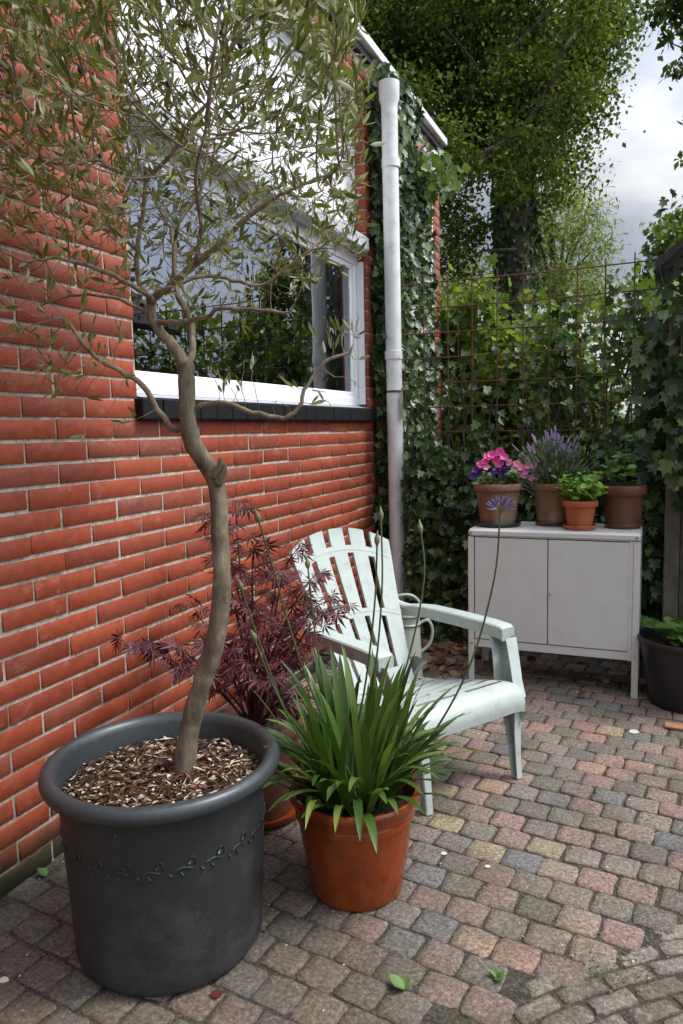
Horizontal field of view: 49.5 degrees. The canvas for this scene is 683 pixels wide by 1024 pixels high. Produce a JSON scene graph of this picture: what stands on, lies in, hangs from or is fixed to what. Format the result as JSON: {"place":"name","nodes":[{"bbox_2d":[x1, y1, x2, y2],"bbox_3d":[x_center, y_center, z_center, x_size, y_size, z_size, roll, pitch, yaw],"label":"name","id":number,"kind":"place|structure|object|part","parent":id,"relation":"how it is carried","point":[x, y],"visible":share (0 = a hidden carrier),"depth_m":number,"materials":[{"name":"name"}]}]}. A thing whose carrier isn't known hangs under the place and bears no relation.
{"place":"outdoors","nodes":[
{"label":"outdoors","id":0,"kind":"place"},
{"bbox_2d":[0,631,682,1023],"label":"paving","id":1,"kind":"structure","parent":0,"point":[484,1001],"depth_m":2.37,"materials":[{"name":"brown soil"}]},
{"bbox_2d":[0,976,8,982],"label":"fallen leaf","id":2,"kind":"object","parent":1,"relation":"on","point":[4,979],"visible":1,"depth_m":2.03,"materials":[{"name":"beige plant"}]},
{"bbox_2d":[37,868,48,875],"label":"weed","id":3,"kind":"object","parent":1,"relation":"on","point":[43,871],"visible":1,"depth_m":2.52,"materials":[{"name":"green plant"}]},
{"bbox_2d":[38,711,279,996],"bbox_3d":[-0.510,0.974,2.172,0.674,0.559,0.674,1,7,23],"label":"anthracite planter","id":4,"kind":"object","parent":1,"relation":"on","point":[164,866],"visible":0.93,"depth_m":1.96,"materials":[{"name":"plastic"}]},
{"bbox_2d":[0,0,386,777],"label":"olive tree","id":5,"kind":"object","parent":4,"relation":"in","point":[124,66],"visible":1,"depth_m":1.88,"materials":[{"name":"green plant"}]},
{"bbox_2d":[210,989,222,997],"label":"fallen leaf","id":6,"kind":"object","parent":1,"relation":"on","point":[215,993],"visible":1,"depth_m":1.96,"materials":[{"name":"red plant"}]},
{"bbox_2d":[264,807,296,830],"bbox_3d":[-0.329,1.153,2.932,0.410,0.040,0.410,1,7,23],"label":"saucer","id":7,"kind":"object","parent":1,"relation":"on","point":[288,817],"visible":0.06,"depth_m":2.78,"materials":[{"name":"ceramic"}]},
{"bbox_2d":[216,701,302,821],"bbox_3d":[-0.333,0.982,2.913,0.370,0.360,0.370,1,7,23],"label":"brown terracotta pot","id":8,"kind":"object","parent":7,"relation":"on","point":[273,793],"visible":0.12,"depth_m":2.82,"materials":[{"name":"ceramic"}]},
{"bbox_2d":[110,495,359,725],"bbox_3d":[-0.366,0.399,2.803,0.918,0.916,0.640,1,7,23],"label":"japanese maple","id":9,"kind":"object","parent":8,"relation":"in","point":[254,705],"visible":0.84,"depth_m":2.81,"materials":[{"name":"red plant"}]},
{"bbox_2d":[1,654,680,1012],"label":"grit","id":10,"kind":"object","parent":1,"relation":"on","point":[22,1010],"visible":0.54,"depth_m":2.37,"materials":[{"name":"grey gravel"}]},
{"bbox_2d":[21,673,682,1003],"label":"moss","id":11,"kind":"object","parent":1,"relation":"on","point":[591,887],"visible":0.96,"depth_m":2.36,"materials":[{"name":"green plant"}]},
{"bbox_2d":[289,775,419,911],"bbox_3d":[0.047,1.052,2.410,0.422,0.338,0.422,1,7,23],"label":"glazed terracotta pot","id":12,"kind":"object","parent":1,"relation":"on","point":[349,870],"visible":0.57,"depth_m":2.27,"materials":[{"name":"ceramic"}]},
{"bbox_2d":[238,496,515,852],"bbox_3d":[0.014,0.453,2.330,0.805,0.998,0.803,5,9,44],"label":"agapanthus","id":13,"kind":"object","parent":12,"relation":"in","point":[346,743],"visible":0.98,"depth_m":2.33,"materials":[{"name":"green plant"}]},
{"bbox_2d":[389,974,408,989],"bbox_3d":[0.156,1.256,1.970,0.051,0.024,0.052,-2,6,-6],"label":"fallen leaf","id":14,"kind":"object","parent":1,"relation":"on","point":[398,982],"visible":1,"depth_m":1.98,"materials":[{"name":"green plant"}]},
{"bbox_2d":[289,528,525,815],"bbox_3d":[0.254,0.612,3.339,0.756,0.991,1.014,-6,8,-34],"label":"garden chair","id":15,"kind":"object","parent":1,"relation":"on","point":[502,694],"visible":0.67,"depth_m":3.37,"materials":[{"name":"white plastic"}]},
{"bbox_2d":[392,593,433,686],"bbox_3d":[0.404,0.735,4.285,0.239,0.536,0.184,1,7,23],"label":"enamel jug","id":16,"kind":"object","parent":1,"relation":"on","point":[409,623],"visible":0.41,"depth_m":4.24,"materials":[{"name":"white metal"}]},
{"bbox_2d":[353,636,619,694],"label":"leaf litter","id":17,"kind":"object","parent":1,"relation":"on","point":[455,649],"visible":0.45,"depth_m":4.68,"materials":[{"name":"brown plant"}]},
{"bbox_2d":[488,967,504,981],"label":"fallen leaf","id":18,"kind":"object","parent":1,"relation":"on","point":[495,974],"visible":1,"depth_m":2.00,"materials":[{"name":"green plant"}]},
{"bbox_2d":[400,251,682,602],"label":"wire fence","id":19,"kind":"object","parent":1,"relation":"on","point":[522,352],"visible":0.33,"depth_m":4.97,"materials":[{"name":"metal"}]},
{"bbox_2d":[468,521,642,697],"bbox_3d":[1.239,0.532,4.306,0.925,0.900,0.422,1,7,23],"label":"metal cabinet","id":20,"kind":"object","parent":1,"relation":"on","point":[559,590],"visible":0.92,"depth_m":4.11,"materials":[{"name":"metal"}]},
{"bbox_2d":[475,519,520,527],"bbox_3d":[0.923,0.066,4.370,0.270,0.026,0.270,1,7,23],"label":"saucer","id":21,"kind":"object","parent":20,"relation":"on","point":[509,525],"visible":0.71,"depth_m":4.26,"materials":[{"name":"ceramic"}]},
{"bbox_2d":[474,481,521,523],"bbox_3d":[0.920,-0.049,4.357,0.280,0.242,0.280,1,7,23],"label":"flower pot","id":22,"kind":"object","parent":21,"relation":"on","point":[485,493],"visible":0.87,"depth_m":4.27,"materials":[{"name":"ceramic"}]},
{"bbox_2d":[470,447,541,484],"bbox_3d":[0.971,-0.263,4.317,0.400,0.236,0.292,1,7,23],"label":"petunia plant","id":23,"kind":"object","parent":22,"relation":"in","point":[508,475],"visible":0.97,"depth_m":4.29,"materials":[{"name":"pink plant"}]},
{"bbox_3d":[0.963,0.445,4.219,0.408,0.595,0.017,1,7,23],"label":"door","id":24,"kind":"part","parent":20,"relation":"part of","materials":[{"name":"white metal"}]},
{"bbox_2d":[535,519,566,526],"bbox_3d":[1.236,0.061,4.344,0.200,0.026,0.200,1,7,23],"label":"saucer","id":25,"kind":"object","parent":20,"relation":"on","point":[552,524],"visible":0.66,"depth_m":4.26,"materials":[{"name":"brown ceramic"}]},
{"bbox_2d":[531,481,569,521],"bbox_3d":[1.234,-0.052,4.332,0.240,0.240,0.240,1,7,23],"label":"flower pot","id":26,"kind":"object","parent":25,"relation":"on","point":[549,507],"visible":0.63,"depth_m":4.25,"materials":[{"name":"ceramic"}]},
{"bbox_2d":[512,426,611,494],"bbox_3d":[1.267,-0.277,4.299,0.580,0.455,0.451,1,7,23],"label":"lavender","id":27,"kind":"object","parent":26,"relation":"in","point":[552,458],"visible":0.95,"depth_m":4.25,"materials":[{"name":"purple plant"}]},
{"bbox_2d":[563,523,596,530],"bbox_3d":[1.332,0.082,4.136,0.184,0.026,0.184,1,7,23],"label":"saucer","id":28,"kind":"object","parent":20,"relation":"on","point":[580,528],"visible":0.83,"depth_m":4.06,"materials":[{"name":"orange ceramic"}]},
{"bbox_2d":[562,499,597,525],"bbox_3d":[1.330,0.010,4.128,0.192,0.155,0.192,1,7,23],"label":"flower pot","id":29,"kind":"object","parent":28,"relation":"on","point":[579,513],"visible":0.88,"depth_m":4.06,"materials":[{"name":"orange ceramic"}]},
{"bbox_2d":[551,471,607,501],"bbox_3d":[1.326,-0.140,4.119,0.320,0.188,0.311,1,7,23],"label":"basil","id":30,"kind":"object","parent":29,"relation":"on","point":[590,488],"visible":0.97,"depth_m":4.07,"materials":[{"name":"green plant"}]},
{"bbox_3d":[1.342,0.455,4.044,0.422,0.595,0.042,1,7,23],"label":"door","id":31,"kind":"part","parent":20,"relation":"part of","materials":[{"name":"white metal"}]},
{"bbox_2d":[604,522,641,528],"bbox_3d":[1.581,0.074,4.159,0.200,0.026,0.200,1,7,23],"label":"saucer","id":32,"kind":"object","parent":20,"relation":"on","point":[611,526],"visible":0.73,"depth_m":4.08,"materials":[{"name":"brown ceramic"}]},
{"bbox_2d":[601,483,646,524],"bbox_3d":[1.579,-0.036,4.147,0.244,0.232,0.244,1,7,23],"label":"flower pot","id":33,"kind":"object","parent":32,"relation":"on","point":[623,505],"visible":0.88,"depth_m":4.06,"materials":[{"name":"brown ceramic"}]},
{"bbox_2d":[600,435,640,485],"bbox_3d":[1.582,-0.278,4.123,0.193,0.296,0.304,-4,7,-24],"label":"seedling plant","id":34,"kind":"object","parent":33,"relation":"on","point":[627,465],"visible":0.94,"depth_m":4.14,"materials":[{"name":"green plant"}]},
{"bbox_2d":[629,729,638,733],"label":"fallen leaf","id":35,"kind":"object","parent":1,"relation":"on","point":[634,731],"visible":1,"depth_m":3.56,"materials":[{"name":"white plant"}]},
{"bbox_2d":[637,627,682,713],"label":"black planter","id":36,"kind":"object","parent":1,"relation":"on","point":[662,659],"visible":0.88,"depth_m":3.81,"materials":[{"name":"plastic"}]},
{"bbox_2d":[643,616,682,646],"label":"hosta","id":37,"kind":"object","parent":36,"relation":"on","point":[670,629],"visible":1,"depth_m":3.91,"materials":[{"name":"green plant"}]},
{"bbox_2d":[655,238,682,619],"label":"garden shed","id":38,"kind":"structure","parent":1,"relation":"on","point":[670,258],"depth_m":4.29,"materials":[{"name":"brown wood"}]},
{"bbox_2d":[662,318,682,622],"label":"wooden post","id":39,"kind":"object","parent":1,"relation":"on","point":[671,562],"visible":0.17,"depth_m":4.16,"materials":[{"name":"brown wood"}]},
{"bbox_2d":[664,722,682,730],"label":"tile fragment","id":40,"kind":"object","parent":1,"relation":"on","point":[674,726],"visible":1,"depth_m":3.60,"materials":[{"name":"orange ceramic"}]},
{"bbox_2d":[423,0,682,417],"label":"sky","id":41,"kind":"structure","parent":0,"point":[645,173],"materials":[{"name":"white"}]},
{"bbox_2d":[506,912,682,1023],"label":"curved paving","id":42,"kind":"structure","parent":0,"point":[538,1008],"depth_m":1.94,"materials":[{"name":"grey stone"}]},
{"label":"ground","id":43,"kind":"structure","parent":0,"visible":0},
{"bbox_2d":[0,0,405,897],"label":"brick house","id":44,"kind":"structure","parent":43,"relation":"on","point":[100,538],"depth_m":3.12,"materials":[{"name":"red brick"}]},
{"bbox_2d":[117,0,365,405],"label":"window","id":45,"kind":"structure","parent":44,"relation":"in","point":[327,300],"depth_m":4.54,"materials":[{"name":"white paint"}]},
{"bbox_2d":[372,52,446,558],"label":"neighbour house","id":46,"kind":"structure","parent":43,"relation":"on","point":[433,133],"depth_m":6.65,"materials":[{"name":"red brick"}]},
{"bbox_2d":[365,57,470,630],"bbox_3d":[0.655,-1.153,5.720,0.604,4.103,1.296,1,7,23],"label":"climbing ivy","id":47,"kind":"object","parent":46,"relation":"attached to","point":[421,186],"visible":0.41,"depth_m":5.50,"materials":[{"name":"green plant"}]},
{"bbox_2d":[349,0,626,206],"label":"roofside tree","id":48,"kind":"object","parent":43,"relation":"on","point":[475,159],"visible":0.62,"depth_m":9.65,"materials":[{"name":"green plant"}]},
{"bbox_2d":[345,0,658,363],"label":"tree","id":49,"kind":"object","parent":43,"relation":"on","point":[502,34],"visible":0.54,"depth_m":12.08,"materials":[{"name":"green plant"}]},
{"bbox_2d":[439,253,584,525],"bbox_3d":[1.523,-0.930,7.580,1.906,3.084,1.621,1,7,23],"label":"bright shrub","id":50,"kind":"object","parent":43,"relation":"on","point":[485,336],"visible":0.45,"depth_m":7.16,"materials":[{"name":"green plant"}]},
{"bbox_2d":[373,188,682,642],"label":"ivy hedge","id":51,"kind":"object","parent":43,"relation":"on","point":[445,529],"visible":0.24,"depth_m":5.10,"materials":[{"name":"green plant"}]},
{"bbox_2d":[439,172,633,364],"bbox_3d":[5.301,-5.491,21.535,6.594,8.915,3.867,-1,6,0],"label":"feathery tree","id":52,"kind":"object","parent":43,"relation":"on","point":[560,279],"visible":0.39,"depth_m":20.75,"materials":[{"name":"green plant"}]},
{"bbox_2d":[442,404,638,472],"bbox_3d":[10.723,-3.347,14.681,36.484,6.516,4.587,1,7,23],"label":"distant greenery","id":53,"kind":"object","parent":43,"relation":"on","point":[583,449],"visible":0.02,"depth_m":15.35,"materials":[{"name":"green plant"}]},
{"bbox_2d":[498,257,678,505],"bbox_3d":[2.167,-0.737,6.418,1.879,2.925,1.692,1,7,23],"label":"twiggy shrub","id":54,"kind":"object","parent":43,"relation":"on","point":[563,368],"visible":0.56,"depth_m":6.19,"materials":[{"name":"green plant"}]},
{"bbox_2d":[625,199,682,316],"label":"conifer shrub","id":55,"kind":"object","parent":43,"relation":"on","point":[665,229],"visible":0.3,"depth_m":6.99,"materials":[{"name":"green plant"}]},
{"bbox_2d":[627,263,682,677],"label":"ivy thicket","id":56,"kind":"object","parent":43,"relation":"on","point":[655,381],"visible":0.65,"depth_m":4.19,"materials":[{"name":"green plant"}]},
{"bbox_2d":[675,293,682,491],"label":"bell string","id":57,"kind":"object","parent":56,"relation":"hanging from","point":[677,488],"visible":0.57,"depth_m":4.04,"materials":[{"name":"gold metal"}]},
{"bbox_2d":[642,0,682,170],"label":"edge tree","id":58,"kind":"object","parent":43,"relation":"on","point":[662,12],"visible":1,"depth_m":8.43,"materials":[{"name":"green plant"}]}
]}

